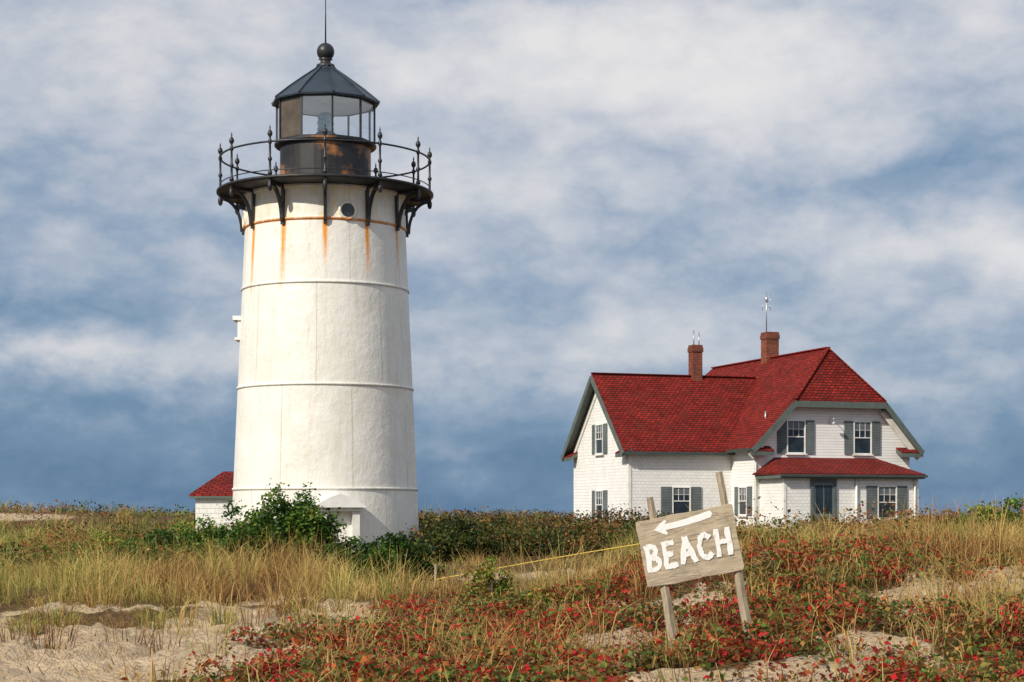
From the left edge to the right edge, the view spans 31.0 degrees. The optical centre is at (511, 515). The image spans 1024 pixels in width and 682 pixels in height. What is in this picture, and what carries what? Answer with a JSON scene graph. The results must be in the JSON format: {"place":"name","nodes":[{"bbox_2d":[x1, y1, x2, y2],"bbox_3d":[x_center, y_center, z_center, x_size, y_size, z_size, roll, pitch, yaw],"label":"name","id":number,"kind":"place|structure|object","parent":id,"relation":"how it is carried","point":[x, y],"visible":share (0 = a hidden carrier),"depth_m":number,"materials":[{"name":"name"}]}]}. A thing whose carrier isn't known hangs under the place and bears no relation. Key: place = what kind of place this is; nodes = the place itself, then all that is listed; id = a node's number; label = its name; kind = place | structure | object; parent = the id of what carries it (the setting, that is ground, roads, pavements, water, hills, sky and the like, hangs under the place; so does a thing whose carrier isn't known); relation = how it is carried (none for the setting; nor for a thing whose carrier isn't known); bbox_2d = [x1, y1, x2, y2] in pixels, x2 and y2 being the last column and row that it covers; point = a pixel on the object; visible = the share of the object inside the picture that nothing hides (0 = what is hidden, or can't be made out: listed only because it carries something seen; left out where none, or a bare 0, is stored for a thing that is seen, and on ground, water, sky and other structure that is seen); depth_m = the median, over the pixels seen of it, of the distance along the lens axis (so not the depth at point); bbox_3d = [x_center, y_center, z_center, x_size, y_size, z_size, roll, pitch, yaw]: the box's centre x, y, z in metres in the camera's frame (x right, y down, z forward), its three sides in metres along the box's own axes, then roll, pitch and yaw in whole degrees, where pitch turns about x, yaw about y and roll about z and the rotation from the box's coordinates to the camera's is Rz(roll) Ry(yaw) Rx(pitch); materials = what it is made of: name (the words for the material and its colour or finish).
{"place":"outdoors","nodes":[
{"label":"outdoors","id":0,"kind":"place"},
{"bbox_2d":[0,511,1023,681],"bbox_3d":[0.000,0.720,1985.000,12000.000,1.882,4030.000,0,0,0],"label":"ground","id":1,"kind":"structure","parent":0,"point":[84,654],"depth_m":20.30,"materials":[{"name":"beige sand"}]},
{"bbox_2d":[4,611,52,636],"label":"grass tuft","id":2,"kind":"object","parent":1,"relation":"on","point":[24,628],"visible":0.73,"depth_m":22.50,"materials":[{"name":"plant"}]},
{"bbox_2d":[36,598,86,627],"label":"grass tuft","id":3,"kind":"object","parent":1,"relation":"on","point":[60,615],"visible":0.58,"depth_m":23.46,"materials":[{"name":"plant"}]},
{"bbox_2d":[23,528,154,569],"bbox_3d":[-9.540,0.820,42.049,3.097,1.124,2.091,0,0,0],"label":"bush","id":4,"kind":"object","parent":1,"relation":"on","point":[115,539],"visible":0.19,"depth_m":41.99,"materials":[{"name":"green plant"}]},
{"bbox_2d":[0,518,257,575],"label":"scrub","id":5,"kind":"object","parent":1,"relation":"on","point":[32,550],"visible":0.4,"depth_m":40.36,"materials":[{"name":"green plant"}]},
{"bbox_2d":[126,601,181,628],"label":"grass tuft","id":6,"kind":"object","parent":1,"relation":"on","point":[149,621],"visible":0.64,"depth_m":23.93,"materials":[{"name":"plant"}]},
{"bbox_2d":[121,523,204,562],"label":"bush","id":7,"kind":"object","parent":1,"relation":"on","point":[160,535],"visible":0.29,"depth_m":42.79,"materials":[{"name":"green plant"}]},
{"bbox_2d":[163,514,229,570],"bbox_3d":[-6.881,0.654,42.467,2.320,1.417,2.176,0,0,0],"label":"bush","id":8,"kind":"object","parent":1,"relation":"on","point":[192,535],"visible":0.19,"depth_m":42.30,"materials":[{"name":"green plant"}]},
{"bbox_2d":[189,471,233,531],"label":"outbuilding","id":9,"kind":"structure","parent":1,"relation":"on","point":[213,496],"depth_m":52.10,"materials":[{"name":"white wood"}]},
{"bbox_2d":[203,602,248,625],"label":"grass tuft","id":10,"kind":"object","parent":1,"relation":"on","point":[220,621],"visible":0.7,"depth_m":25.23,"materials":[{"name":"beige plant"}]},
{"bbox_2d":[192,499,319,569],"bbox_3d":[-5.712,0.502,41.492,2.809,1.786,2.047,0,0,0],"label":"bush","id":11,"kind":"object","parent":1,"relation":"on","point":[251,529],"visible":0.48,"depth_m":41.19,"materials":[{"name":"green plant"}]},
{"bbox_2d":[251,478,353,558],"bbox_3d":[-4.919,0.250,42.302,2.426,2.229,2.121,0,0,-37],"label":"bush","id":12,"kind":"object","parent":1,"relation":"on","point":[324,529],"visible":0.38,"depth_m":41.95,"materials":[{"name":"green plant"}]},
{"bbox_2d":[216,0,432,556],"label":"lighthouse","id":13,"kind":"object","parent":1,"relation":"on","point":[325,389],"visible":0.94,"depth_m":47.13,"materials":[{"name":"paint"}]},
{"bbox_2d":[233,316,240,341],"bbox_3d":[-7.162,-4.945,48.921,0.403,0.630,0.729,0,0,0],"label":"window frame","id":14,"kind":"structure","parent":13,"relation":"in","point":[237,319],"depth_m":48.62,"materials":[{"name":"white"}]},
{"bbox_2d":[300,535,391,573],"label":"bush","id":15,"kind":"object","parent":1,"relation":"on","point":[356,546],"visible":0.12,"depth_m":38.40,"materials":[{"name":"green plant"}]},
{"bbox_2d":[334,531,447,580],"bbox_3d":[-2.489,0.860,37.525,2.215,1.127,1.735,0,0,20],"label":"bush","id":16,"kind":"object","parent":1,"relation":"on","point":[400,546],"visible":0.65,"depth_m":37.34,"materials":[{"name":"green plant"}]},
{"bbox_2d":[434,564,436,584],"bbox_3d":[-1.294,1.220,31.000,0.063,0.821,0.051,0,0,0],"label":"rope stake","id":17,"kind":"object","parent":1,"relation":"on","point":[435,571],"visible":0.22,"depth_m":30.99,"materials":[{"name":"beige wood"}]},
{"bbox_2d":[411,510,513,560],"bbox_3d":[-1.402,0.554,47.841,2.919,1.410,2.469,0,0,0],"label":"bush","id":18,"kind":"object","parent":1,"relation":"on","point":[485,544],"visible":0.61,"depth_m":47.73,"materials":[{"name":"green plant"}]},
{"bbox_2d":[0,499,959,535],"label":"distant scrub","id":19,"kind":"object","parent":1,"relation":"on","point":[428,514],"visible":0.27,"depth_m":82.00,"materials":[{"name":"green plant"}]},
{"bbox_2d":[457,554,518,602],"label":"weed","id":20,"kind":"object","parent":1,"relation":"on","point":[503,585],"visible":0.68,"depth_m":25.97,"materials":[{"name":"green plant"}]},
{"bbox_2d":[0,548,1019,681],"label":"straw litter","id":21,"kind":"object","parent":1,"relation":"on","point":[134,676],"visible":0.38,"depth_m":21.50,"materials":[{"name":"beige plant"}]},
{"bbox_2d":[0,482,1023,681],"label":"dune grass","id":22,"kind":"structure","parent":1,"relation":"on","point":[175,584],"depth_m":28.95,"materials":[{"name":"plant"}]},
{"bbox_2d":[17,493,1023,604],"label":"tall seed grass","id":23,"kind":"structure","parent":1,"relation":"on","point":[972,523],"depth_m":29.32,"materials":[{"name":"beige plant"}]},
{"bbox_2d":[481,514,571,555],"bbox_3d":[0.188,0.561,50.018,2.699,1.249,2.271,0,0,-28],"label":"bush","id":24,"kind":"object","parent":1,"relation":"on","point":[517,550],"visible":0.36,"depth_m":49.62,"materials":[{"name":"green plant"}]},
{"bbox_2d":[400,503,688,562],"bbox_3d":[1.734,0.403,54.023,10.747,1.633,16.797,0,0,0],"label":"thicket","id":25,"kind":"object","parent":1,"relation":"on","point":[556,528],"visible":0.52,"depth_m":48.35,"materials":[{"name":"green plant"}]},
{"bbox_2d":[520,582,579,609],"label":"weed","id":26,"kind":"object","parent":1,"relation":"on","point":[544,597],"visible":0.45,"depth_m":23.91,"materials":[{"name":"green plant"}]},
{"bbox_2d":[96,525,1023,681],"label":"dry twigs","id":27,"kind":"object","parent":1,"relation":"on","point":[566,642],"visible":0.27,"depth_m":18.66,"materials":[{"name":"brown plant"}]},
{"bbox_2d":[120,526,1023,681],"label":"creeping vines","id":28,"kind":"object","parent":1,"relation":"on","point":[729,655],"visible":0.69,"depth_m":18.53,"materials":[{"name":"red plant"}]},
{"bbox_2d":[557,520,637,552],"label":"bush","id":29,"kind":"object","parent":1,"relation":"on","point":[573,550],"visible":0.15,"depth_m":51.60,"materials":[{"name":"green plant"}]},
{"bbox_2d":[636,630,701,667],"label":"grass tuft","id":30,"kind":"object","parent":1,"relation":"on","point":[675,647],"visible":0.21,"depth_m":16.73,"materials":[{"name":"plant"}]},
{"bbox_2d":[636,471,754,649],"bbox_3d":[1.744,0.638,17.055,1.213,2.103,0.132,0,0,0],"label":"beach sign","id":31,"kind":"object","parent":1,"relation":"on","point":[681,547],"visible":0.96,"depth_m":17.00,"materials":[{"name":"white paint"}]},
{"bbox_2d":[561,292,927,529],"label":"keepers house","id":32,"kind":"structure","parent":1,"relation":"on","point":[806,432],"depth_m":80.88,"materials":[{"name":"white wood"}]},
{"bbox_2d":[592,423,607,455],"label":"window","id":33,"kind":"structure","parent":32,"relation":"in","point":[599,431],"depth_m":83.09,"materials":[{"name":"clear glass"}]},
{"bbox_2d":[592,490,607,518],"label":"window","id":34,"kind":"structure","parent":32,"relation":"in","point":[599,499],"depth_m":83.09,"materials":[{"name":"clear glass"}]},
{"bbox_2d":[661,487,701,514],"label":"window","id":35,"kind":"structure","parent":32,"relation":"in","point":[673,499],"depth_m":80.77,"materials":[{"name":"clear glass"}]},
{"bbox_2d":[734,486,751,516],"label":"window","id":36,"kind":"structure","parent":32,"relation":"in","point":[739,509],"depth_m":80.46,"materials":[{"name":"clear glass"}]},
{"bbox_2d":[777,420,814,454],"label":"window","id":37,"kind":"structure","parent":32,"relation":"in","point":[794,437],"depth_m":79.88,"materials":[{"name":"grey glass"}]},
{"bbox_2d":[844,421,880,455],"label":"window","id":38,"kind":"structure","parent":32,"relation":"in","point":[861,438],"depth_m":80.92,"materials":[{"name":"grey glass"}]},
{"bbox_2d":[866,486,907,519],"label":"window","id":39,"kind":"structure","parent":32,"relation":"in","point":[878,494],"depth_m":78.80,"materials":[{"name":"grey glass"}]},
{"bbox_2d":[735,494,1023,539],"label":"scrub","id":40,"kind":"object","parent":1,"relation":"on","point":[796,525],"visible":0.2,"depth_m":36.45,"materials":[{"name":"green plant"}]},
{"bbox_2d":[880,515,950,533],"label":"bush","id":41,"kind":"object","parent":1,"relation":"on","point":[918,523],"visible":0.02,"depth_m":38.97,"materials":[{"name":"green plant"}]},
{"bbox_2d":[932,493,1023,534],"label":"bush","id":42,"kind":"object","parent":1,"relation":"on","point":[1008,512],"visible":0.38,"depth_m":36.85,"materials":[{"name":"green plant"}]},
{"bbox_3d":[3.206,0.533,30.000,0.063,0.601,0.051,0,0,0],"label":"rope stake","id":43,"kind":"object","parent":1,"relation":"on","visible":0},
{"bbox_2d":[434,543,639,579],"bbox_3d":[0.950,0.671,30.469,4.613,0.813,0.016,0,0,13],"label":"rope","id":44,"kind":"object","parent":43,"relation":"attached to","point":[555,557],"visible":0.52,"depth_m":30.48,"materials":[{"name":"yellow fabric"}]},
{"bbox_2d":[0,0,1023,516],"label":"sky","id":45,"kind":"structure","parent":0,"point":[613,182],"materials":[{"name":"blue"}]}
]}

